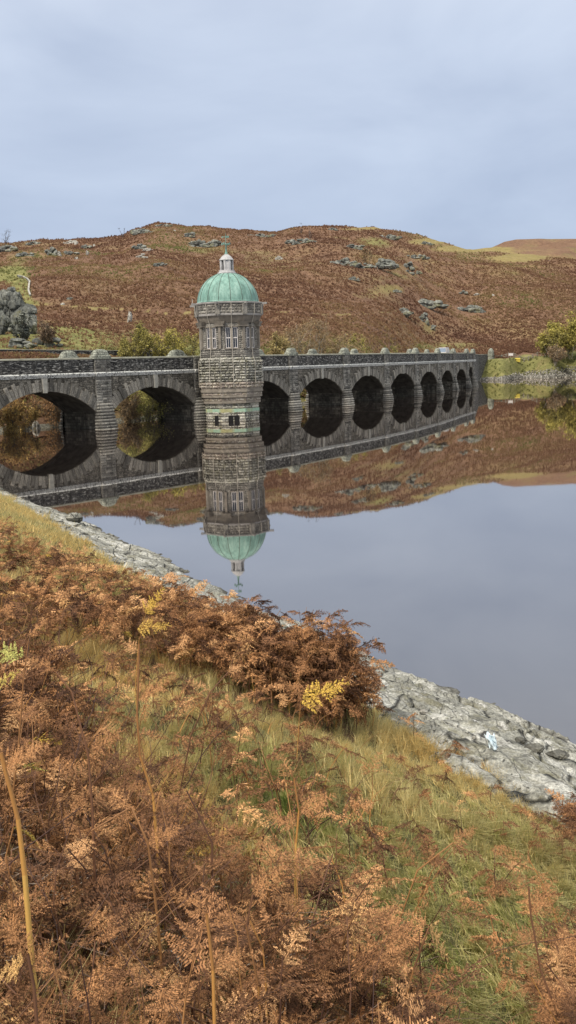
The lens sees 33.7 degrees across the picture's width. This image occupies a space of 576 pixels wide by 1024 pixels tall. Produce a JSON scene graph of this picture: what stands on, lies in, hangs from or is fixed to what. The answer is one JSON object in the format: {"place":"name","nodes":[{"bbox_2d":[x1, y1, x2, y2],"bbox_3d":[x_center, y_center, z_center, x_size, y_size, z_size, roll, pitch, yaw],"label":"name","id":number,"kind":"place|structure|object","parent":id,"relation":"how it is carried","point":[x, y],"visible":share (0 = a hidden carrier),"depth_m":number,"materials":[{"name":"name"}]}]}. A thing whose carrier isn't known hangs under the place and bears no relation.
{"place":"outdoors","nodes":[
{"label":"outdoors","id":0,"kind":"place"},
{"bbox_2d":[0,377,575,743],"bbox_3d":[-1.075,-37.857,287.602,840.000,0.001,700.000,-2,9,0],"label":"water","id":1,"kind":"structure","parent":0,"point":[430,537],"depth_m":45.06,"materials":[{"name":"grey liquid"}]},
{"bbox_2d":[190,233,266,420],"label":"valve tower","id":2,"kind":"structure","parent":1,"relation":"in","point":[228,309],"depth_m":119.45,"materials":[{"name":"stone"}]},
{"bbox_2d":[207,328,210,348],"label":"window","id":3,"kind":"structure","parent":2,"relation":"in","point":[208,334],"depth_m":119.92,"materials":[{"name":"white glass"}]},
{"bbox_2d":[212,328,216,348],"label":"window","id":4,"kind":"structure","parent":2,"relation":"in","point":[213,329],"depth_m":119.37,"materials":[{"name":"white glass"}]},
{"bbox_2d":[225,327,230,347],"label":"window","id":5,"kind":"structure","parent":2,"relation":"in","point":[227,329],"depth_m":118.90,"materials":[{"name":"white glass"}]},
{"bbox_2d":[232,327,237,347],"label":"window","id":6,"kind":"structure","parent":2,"relation":"in","point":[235,333],"depth_m":119.03,"materials":[{"name":"white glass"}]},
{"bbox_2d":[246,327,249,347],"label":"window","id":7,"kind":"structure","parent":2,"relation":"in","point":[247,328],"depth_m":120.01,"materials":[{"name":"white glass"}]},
{"bbox_2d":[251,327,253,347],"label":"window","id":8,"kind":"structure","parent":2,"relation":"in","point":[252,328],"depth_m":120.65,"materials":[{"name":"white glass"}]},
{"bbox_2d":[0,348,477,429],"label":"stone viaduct","id":9,"kind":"object","parent":1,"relation":"in","point":[96,388],"visible":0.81,"depth_m":125.09,"materials":[{"name":"stone"}]},
{"bbox_2d":[439,347,448,352],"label":"white van","id":10,"kind":"object","parent":9,"relation":"on","point":[444,349],"visible":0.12,"depth_m":216.21,"materials":[{"name":"white metal"}]},
{"bbox_2d":[0,223,575,430],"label":"hills","id":11,"kind":"structure","parent":0,"point":[508,258],"depth_m":361.84,"materials":[{"name":"brown plant"}]},
{"bbox_2d":[1,230,10,244],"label":"bare tree","id":12,"kind":"object","parent":11,"relation":"on","point":[5,240],"visible":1,"depth_m":392.71,"materials":[{"name":"grey plant"}]},
{"bbox_2d":[0,245,18,251],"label":"rock outcrop","id":13,"kind":"object","parent":11,"relation":"on","point":[10,249],"visible":0.95,"depth_m":391.62,"materials":[{"name":"stone"}]},
{"bbox_2d":[0,404,21,432],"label":"willow bush","id":14,"kind":"object","parent":11,"relation":"on","point":[10,418],"visible":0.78,"depth_m":108.40,"materials":[{"name":"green plant"}]},
{"bbox_2d":[2,310,32,339],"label":"thorn bush","id":15,"kind":"object","parent":11,"relation":"on","point":[22,330],"visible":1,"depth_m":155.07,"materials":[{"name":"grey plant"}]},
{"bbox_2d":[0,286,37,334],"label":"crag","id":16,"kind":"structure","parent":11,"relation":"on","point":[13,305],"depth_m":164.88,"materials":[{"name":"stone"}]},
{"bbox_2d":[8,338,37,348],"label":"crag","id":17,"kind":"structure","parent":11,"relation":"on","point":[21,343],"depth_m":147.18,"materials":[{"name":"stone"}]},
{"bbox_2d":[17,275,30,295],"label":"path wall","id":18,"kind":"structure","parent":11,"relation":"on","point":[28,280],"depth_m":256.54,"materials":[{"name":"stone"}]},
{"bbox_2d":[15,252,35,256],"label":"rock outcrop","id":19,"kind":"object","parent":11,"relation":"on","point":[22,254],"visible":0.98,"depth_m":374.08,"materials":[{"name":"stone"}]},
{"bbox_2d":[5,399,47,430],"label":"willow bush","id":20,"kind":"object","parent":11,"relation":"on","point":[31,415],"visible":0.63,"depth_m":111.91,"materials":[{"name":"brown plant"}]},
{"bbox_2d":[25,241,40,244],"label":"rock outcrop","id":21,"kind":"object","parent":11,"relation":"on","point":[33,242],"visible":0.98,"depth_m":525.54,"materials":[{"name":"stone"}]},
{"bbox_2d":[32,421,40,428],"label":"boulder","id":22,"kind":"object","parent":11,"relation":"on","point":[36,425],"visible":0.39,"depth_m":115.14,"materials":[{"name":"stone"}]},
{"bbox_2d":[33,319,56,347],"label":"bush","id":23,"kind":"object","parent":11,"relation":"on","point":[47,335],"visible":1,"depth_m":152.67,"materials":[{"name":"brown plant"}]},
{"bbox_2d":[30,394,60,426],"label":"willow bush","id":24,"kind":"object","parent":11,"relation":"on","point":[53,411],"visible":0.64,"depth_m":116.75,"materials":[{"name":"brown plant"}]},
{"bbox_2d":[32,337,62,346],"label":"crag","id":25,"kind":"structure","parent":11,"relation":"on","point":[40,342],"depth_m":155.09,"materials":[{"name":"stone"}]},
{"bbox_2d":[44,247,57,255],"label":"rock outcrop","id":26,"kind":"object","parent":11,"relation":"on","point":[52,251],"visible":0.87,"depth_m":381.74,"materials":[{"name":"stone"}]},
{"bbox_2d":[63,240,77,243],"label":"rock outcrop","id":27,"kind":"object","parent":11,"relation":"on","point":[71,241],"visible":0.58,"depth_m":523.71,"materials":[{"name":"stone"}]},
{"bbox_2d":[63,251,79,254],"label":"rock outcrop","id":28,"kind":"object","parent":11,"relation":"on","point":[70,253],"visible":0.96,"depth_m":387.25,"materials":[{"name":"stone"}]},
{"bbox_2d":[81,244,91,248],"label":"rock outcrop","id":29,"kind":"object","parent":11,"relation":"on","point":[85,246],"visible":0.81,"depth_m":458.41,"materials":[{"name":"stone"}]},
{"bbox_2d":[0,349,186,356],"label":"roadside wall","id":30,"kind":"structure","parent":11,"relation":"on","point":[111,352],"depth_m":137.12,"materials":[{"name":"stone"}]},
{"bbox_2d":[127,311,131,321],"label":"rock outcrop","id":31,"kind":"object","parent":11,"relation":"on","point":[129,316],"visible":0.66,"depth_m":204.92,"materials":[{"name":"stone"}]},
{"bbox_2d":[117,393,143,421],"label":"willow bush","id":32,"kind":"object","parent":11,"relation":"on","point":[128,412],"visible":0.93,"depth_m":124.27,"materials":[{"name":"grey plant"}]},
{"bbox_2d":[117,326,156,356],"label":"willow bush","id":33,"kind":"object","parent":11,"relation":"on","point":[140,345],"visible":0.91,"depth_m":138.29,"materials":[{"name":"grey plant"}]},
{"bbox_2d":[131,243,146,249],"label":"rock outcrop","id":34,"kind":"object","parent":11,"relation":"on","point":[140,246],"visible":0.86,"depth_m":362.22,"materials":[{"name":"stone"}]},
{"bbox_2d":[130,229,152,235],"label":"rock outcrop","id":35,"kind":"object","parent":11,"relation":"on","point":[136,232],"visible":0.73,"depth_m":498.52,"materials":[{"name":"stone"}]},
{"bbox_2d":[114,390,172,420],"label":"willow bush","id":36,"kind":"object","parent":11,"relation":"on","point":[147,406],"visible":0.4,"depth_m":126.29,"materials":[{"name":"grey plant"}]},
{"bbox_2d":[129,320,157,356],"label":"willow bush","id":37,"kind":"object","parent":11,"relation":"on","point":[143,329],"visible":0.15,"depth_m":144.41,"materials":[{"name":"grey plant"}]},
{"bbox_2d":[153,262,167,266],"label":"rock outcrop","id":38,"kind":"object","parent":11,"relation":"on","point":[158,264],"visible":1,"depth_m":291.30,"materials":[{"name":"stone"}]},
{"bbox_2d":[155,224,172,226],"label":"rock outcrop","id":39,"kind":"object","parent":11,"relation":"on","point":[166,225],"visible":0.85,"depth_m":530.22,"materials":[{"name":"stone"}]},
{"bbox_2d":[148,327,186,356],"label":"willow bush","id":40,"kind":"object","parent":11,"relation":"on","point":[158,351],"visible":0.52,"depth_m":140.69,"materials":[{"name":"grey plant"}]},
{"bbox_2d":[171,329,199,355],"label":"willow bush","id":41,"kind":"object","parent":11,"relation":"on","point":[194,343],"visible":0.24,"depth_m":142.22,"materials":[{"name":"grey plant"}]},
{"bbox_2d":[182,232,194,237],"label":"rock outcrop","id":42,"kind":"object","parent":11,"relation":"on","point":[191,234],"visible":0.99,"depth_m":457.50,"materials":[{"name":"stone"}]},
{"bbox_2d":[188,239,221,247],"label":"rock outcrop","id":43,"kind":"object","parent":11,"relation":"on","point":[204,244],"visible":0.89,"depth_m":443.05,"materials":[{"name":"stone"}]},
{"bbox_2d":[246,233,275,237],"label":"rock outcrop","id":44,"kind":"object","parent":11,"relation":"on","point":[264,235],"visible":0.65,"depth_m":479.76,"materials":[{"name":"stone"}]},
{"bbox_2d":[262,331,289,354],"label":"willow bush","id":45,"kind":"object","parent":11,"relation":"on","point":[279,346],"visible":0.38,"depth_m":165.89,"materials":[{"name":"yellow plant"}]},
{"bbox_2d":[0,221,575,417],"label":"hill bracken","id":46,"kind":"object","parent":11,"relation":"on","point":[510,346],"visible":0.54,"depth_m":332.82,"materials":[{"name":"brown plant"}]},
{"bbox_2d":[284,238,316,244],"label":"rock outcrop","id":47,"kind":"object","parent":11,"relation":"on","point":[298,241],"visible":0.98,"depth_m":440.11,"materials":[{"name":"stone"}]},
{"bbox_2d":[283,316,331,353],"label":"willow bush","id":48,"kind":"object","parent":11,"relation":"on","point":[321,340],"visible":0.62,"depth_m":169.14,"materials":[{"name":"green plant"}]},
{"bbox_2d":[303,328,364,353],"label":"willow bush","id":49,"kind":"object","parent":11,"relation":"on","point":[337,347],"visible":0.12,"depth_m":173.47,"materials":[{"name":"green plant"}]},
{"bbox_2d":[330,257,361,267],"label":"rock outcrop","id":50,"kind":"object","parent":11,"relation":"on","point":[346,262],"visible":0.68,"depth_m":383.94,"materials":[{"name":"stone"}]},
{"bbox_2d":[348,276,359,280],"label":"rock outcrop","id":51,"kind":"object","parent":11,"relation":"on","point":[353,278],"visible":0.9,"depth_m":344.51,"materials":[{"name":"stone"}]},
{"bbox_2d":[346,244,364,249],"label":"rock outcrop","id":52,"kind":"object","parent":11,"relation":"on","point":[359,247],"visible":0.86,"depth_m":436.24,"materials":[{"name":"stone"}]},
{"bbox_2d":[334,331,397,352],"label":"willow bush","id":53,"kind":"object","parent":11,"relation":"on","point":[362,341],"visible":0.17,"depth_m":183.61,"materials":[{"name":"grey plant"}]},
{"bbox_2d":[359,263,373,267],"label":"rock outcrop","id":54,"kind":"object","parent":11,"relation":"on","point":[368,266],"visible":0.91,"depth_m":385.62,"materials":[{"name":"stone"}]},
{"bbox_2d":[361,247,372,261],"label":"bare tree","id":55,"kind":"object","parent":11,"relation":"on","point":[365,254],"visible":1,"depth_m":399.26,"materials":[{"name":"brown plant"}]},
{"bbox_2d":[372,258,398,269],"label":"rock outcrop","id":56,"kind":"object","parent":11,"relation":"on","point":[383,263],"visible":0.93,"depth_m":393.74,"materials":[{"name":"stone"}]},
{"bbox_2d":[379,234,402,239],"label":"rock outcrop","id":57,"kind":"object","parent":11,"relation":"on","point":[391,237],"visible":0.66,"depth_m":512.09,"materials":[{"name":"stone"}]},
{"bbox_2d":[399,308,413,317],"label":"rock outcrop","id":58,"kind":"object","parent":11,"relation":"on","point":[406,312],"visible":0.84,"depth_m":339.31,"materials":[{"name":"stone"}]},
{"bbox_2d":[403,261,414,270],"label":"rock outcrop","id":59,"kind":"object","parent":11,"relation":"on","point":[409,264],"visible":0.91,"depth_m":421.88,"materials":[{"name":"stone"}]},
{"bbox_2d":[405,270,422,274],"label":"rock outcrop","id":60,"kind":"object","parent":11,"relation":"on","point":[417,272],"visible":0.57,"depth_m":414.54,"materials":[{"name":"stone"}]},
{"bbox_2d":[407,254,429,259],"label":"rock outcrop","id":61,"kind":"object","parent":11,"relation":"on","point":[424,257],"visible":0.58,"depth_m":470.18,"materials":[{"name":"stone"}]},
{"bbox_2d":[419,312,428,325],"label":"rock outcrop","id":62,"kind":"object","parent":11,"relation":"on","point":[423,316],"visible":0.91,"depth_m":351.37,"materials":[{"name":"stone"}]},
{"bbox_2d":[422,241,434,245],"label":"rock outcrop","id":63,"kind":"object","parent":11,"relation":"on","point":[428,243],"visible":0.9,"depth_m":535.87,"materials":[{"name":"stone"}]},
{"bbox_2d":[418,299,448,309],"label":"rock outcrop","id":64,"kind":"object","parent":11,"relation":"on","point":[430,304],"visible":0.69,"depth_m":377.22,"materials":[{"name":"stone"}]},
{"bbox_2d":[457,305,485,312],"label":"rock outcrop","id":65,"kind":"object","parent":11,"relation":"on","point":[473,308],"visible":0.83,"depth_m":401.05,"materials":[{"name":"stone"}]},
{"bbox_2d":[475,354,487,381],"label":"approach wall","id":66,"kind":"structure","parent":11,"relation":"on","point":[481,361],"depth_m":296.10,"materials":[{"name":"stone"}]},
{"bbox_2d":[488,348,493,359],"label":"gate pillar","id":67,"kind":"structure","parent":11,"relation":"on","point":[490,353],"depth_m":311.29,"materials":[{"name":"stone"}]},
{"bbox_2d":[501,351,546,361],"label":"post fence","id":68,"kind":"object","parent":11,"relation":"on","point":[515,354],"visible":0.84,"depth_m":316.95,"materials":[{"name":"grey wood"}]},
{"bbox_2d":[480,366,575,379],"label":"gravel","id":69,"kind":"structure","parent":11,"relation":"on","point":[539,375],"depth_m":306.45,"materials":[{"name":"grey gravel"}]},
{"bbox_2d":[535,326,569,356],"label":"birch tree","id":70,"kind":"object","parent":11,"relation":"on","point":[551,340],"visible":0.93,"depth_m":309.95,"materials":[{"name":"yellow plant"}]},
{"bbox_2d":[546,342,570,365],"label":"bush","id":71,"kind":"object","parent":11,"relation":"on","point":[555,356],"visible":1,"depth_m":307.23,"materials":[{"name":"brown plant"}]},
{"bbox_2d":[546,317,575,358],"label":"birch tree","id":72,"kind":"object","parent":11,"relation":"on","point":[570,345],"visible":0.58,"depth_m":314.81,"materials":[{"name":"yellow plant"}]},
{"bbox_2d":[561,311,575,341],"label":"birch tree","id":73,"kind":"object","parent":11,"relation":"on","point":[573,324],"visible":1,"depth_m":312.46,"materials":[{"name":"yellow plant"}]},
{"bbox_2d":[0,490,575,1023],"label":"ground","id":74,"kind":"structure","parent":0,"point":[360,851],"depth_m":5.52,"materials":[{"name":"plant"}]},
{"bbox_2d":[0,742,42,1023],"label":"bracken plant","id":75,"kind":"object","parent":74,"relation":"on","point":[22,861],"visible":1,"depth_m":2.24,"materials":[{"name":"brown plant"}]},
{"bbox_2d":[0,618,47,901],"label":"bracken plant","id":76,"kind":"object","parent":74,"relation":"on","point":[12,678],"visible":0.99,"depth_m":3.02,"materials":[{"name":"brown plant"}]},
{"bbox_2d":[0,917,68,1023],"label":"bracken plant","id":77,"kind":"object","parent":74,"relation":"on","point":[29,959],"visible":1,"depth_m":1.91,"materials":[{"name":"brown plant"}]},
{"bbox_2d":[24,656,125,955],"bbox_3d":[-0.626,0.912,2.884,0.291,0.986,0.098,-2,9,0],"label":"bracken plant","id":78,"kind":"object","parent":74,"relation":"on","point":[91,800],"visible":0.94,"depth_m":2.85,"materials":[{"name":"brown plant"}]},
{"bbox_2d":[91,784,183,1012],"bbox_3d":[-0.416,1.124,2.715,0.258,0.710,0.076,-2,9,0],"label":"bracken plant","id":79,"kind":"object","parent":74,"relation":"on","point":[153,884],"visible":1,"depth_m":2.68,"materials":[{"name":"brown plant"}]},
{"bbox_2d":[118,635,170,935],"bbox_3d":[-0.468,0.955,3.193,0.178,1.113,0.078,1,9,15],"label":"bracken plant","id":80,"kind":"object","parent":74,"relation":"on","point":[139,746],"visible":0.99,"depth_m":3.15,"materials":[{"name":"brown plant"}]},
{"bbox_2d":[135,587,171,701],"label":"bracken plant","id":81,"kind":"object","parent":74,"relation":"on","point":[148,611],"visible":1,"depth_m":5.78,"materials":[{"name":"brown plant"}]},
{"bbox_2d":[176,664,244,856],"bbox_3d":[-0.295,1.089,3.825,0.315,0.980,0.059,-2,9,0],"label":"bracken plant","id":82,"kind":"object","parent":74,"relation":"on","point":[232,669],"visible":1,"depth_m":3.77,"materials":[{"name":"brown plant"}]},
{"bbox_2d":[174,779,249,985],"bbox_3d":[-0.223,1.173,2.931,0.236,0.713,0.086,-2,9,0],"label":"bracken plant","id":83,"kind":"object","parent":74,"relation":"on","point":[197,811],"visible":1,"depth_m":2.89,"materials":[{"name":"brown plant"}]},
{"bbox_2d":[169,888,264,1023],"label":"bracken plant","id":84,"kind":"object","parent":74,"relation":"on","point":[212,960],"visible":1,"depth_m":2.08,"materials":[{"name":"brown plant"}]},
{"bbox_2d":[0,487,459,693],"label":"rock ledge","id":85,"kind":"object","parent":74,"relation":"on","point":[159,565],"visible":0.38,"depth_m":32.02,"materials":[{"name":"grey stone"}]},
{"bbox_2d":[65,512,82,522],"bbox_3d":[-9.185,0.275,40.921,0.540,0.536,0.697,5,11,35],"label":"boulder","id":86,"kind":"object","parent":85,"relation":"on","point":[75,517],"visible":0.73,"depth_m":40.77,"materials":[{"name":"grey stone"}]},
{"bbox_2d":[217,865,286,1022],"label":"bracken plant","id":87,"kind":"object","parent":74,"relation":"on","point":[247,931],"visible":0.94,"depth_m":2.50,"materials":[{"name":"brown plant"}]},
{"bbox_2d":[0,516,575,1023],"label":"bracken","id":88,"kind":"object","parent":74,"relation":"on","point":[288,662],"visible":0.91,"depth_m":3.66,"materials":[{"name":"brown plant"}]},
{"bbox_2d":[0,524,575,1023],"bbox_3d":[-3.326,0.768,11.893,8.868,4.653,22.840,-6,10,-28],"label":"bracken stalks","id":89,"kind":"object","parent":74,"relation":"on","point":[132,828],"visible":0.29,"depth_m":3.47,"materials":[{"name":"brown plant"}]},
{"bbox_2d":[262,751,336,930],"bbox_3d":[0.046,1.275,3.443,0.283,0.832,0.101,-2,9,0],"label":"bracken plant","id":90,"kind":"object","parent":74,"relation":"on","point":[298,815],"visible":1,"depth_m":3.41,"materials":[{"name":"brown plant"}]},
{"bbox_2d":[279,677,348,768],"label":"bracken plant","id":91,"kind":"object","parent":74,"relation":"on","point":[318,690],"visible":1,"depth_m":6.50,"materials":[{"name":"yellow plant"}]},
{"bbox_2d":[358,750,382,841],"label":"bracken plant","id":92,"kind":"object","parent":74,"relation":"on","point":[371,768],"visible":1,"depth_m":5.30,"materials":[{"name":"brown plant"}]},
{"bbox_2d":[386,911,448,1018],"bbox_3d":[0.390,1.467,2.865,0.198,0.547,0.106,-2,9,0],"label":"bracken plant","id":93,"kind":"object","parent":74,"relation":"on","point":[419,926],"visible":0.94,"depth_m":2.84,"materials":[{"name":"brown plant"}]},
{"bbox_2d":[382,825,475,995],"bbox_3d":[0.501,1.441,3.374,0.354,0.663,0.083,-2,9,0],"label":"bracken plant","id":94,"kind":"object","parent":74,"relation":"on","point":[434,856],"visible":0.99,"depth_m":3.34,"materials":[{"name":"brown plant"}]},
{"bbox_2d":[355,671,575,823],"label":"rock ledge","id":95,"kind":"object","parent":74,"relation":"on","point":[449,717],"visible":0.56,"depth_m":12.40,"materials":[{"name":"grey stone"}]},
{"bbox_2d":[419,709,427,713],"bbox_3d":[1.826,2.693,12.849,0.123,0.064,0.095,-2,9,0],"label":"shore stone","id":96,"kind":"object","parent":95,"relation":"on","point":[423,711],"visible":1,"depth_m":12.82,"materials":[{"name":"grey stone"}]},
{"bbox_2d":[484,731,497,749],"bbox_3d":[2.240,2.520,10.464,0.157,0.190,0.110,1,9,16],"label":"paper tissue","id":97,"kind":"object","parent":95,"relation":"on","point":[492,742],"visible":1,"depth_m":10.45,"materials":[{"name":"white paper"}]},
{"bbox_2d":[515,737,526,744],"bbox_3d":[3.341,3.279,13.674,0.154,0.106,0.156,6,12,41],"label":"shore stone","id":98,"kind":"object","parent":95,"relation":"on","point":[522,740],"visible":0.87,"depth_m":13.64,"materials":[{"name":"grey stone"}]},
{"bbox_2d":[524,743,544,753],"bbox_3d":[3.260,3.128,12.589,0.261,0.131,0.182,2,10,23],"label":"shore stone","id":99,"kind":"object","parent":95,"relation":"on","point":[537,748],"visible":0.85,"depth_m":12.55,"materials":[{"name":"grey stone"}]},
{"bbox_2d":[545,749,569,759],"bbox_3d":[3.831,3.454,13.524,0.328,0.126,0.250,-2,9,0],"label":"shore stone","id":100,"kind":"object","parent":95,"relation":"on","point":[560,754],"visible":1,"depth_m":13.47,"materials":[{"name":"grey stone"}]},
{"bbox_2d":[503,867,561,1023],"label":"bracken plant","id":101,"kind":"object","parent":74,"relation":"on","point":[536,914],"visible":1,"depth_m":3.05,"materials":[{"name":"brown plant"}]},
{"bbox_2d":[0,0,575,249],"label":"sky","id":102,"kind":"structure","parent":0,"point":[448,121],"materials":[{"name":"grey"}]},
{"bbox_2d":[473,239,575,258],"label":"distant hill","id":103,"kind":"structure","parent":0,"point":[561,248],"depth_m":722.89,"materials":[{"name":"brown plant"}]}
]}

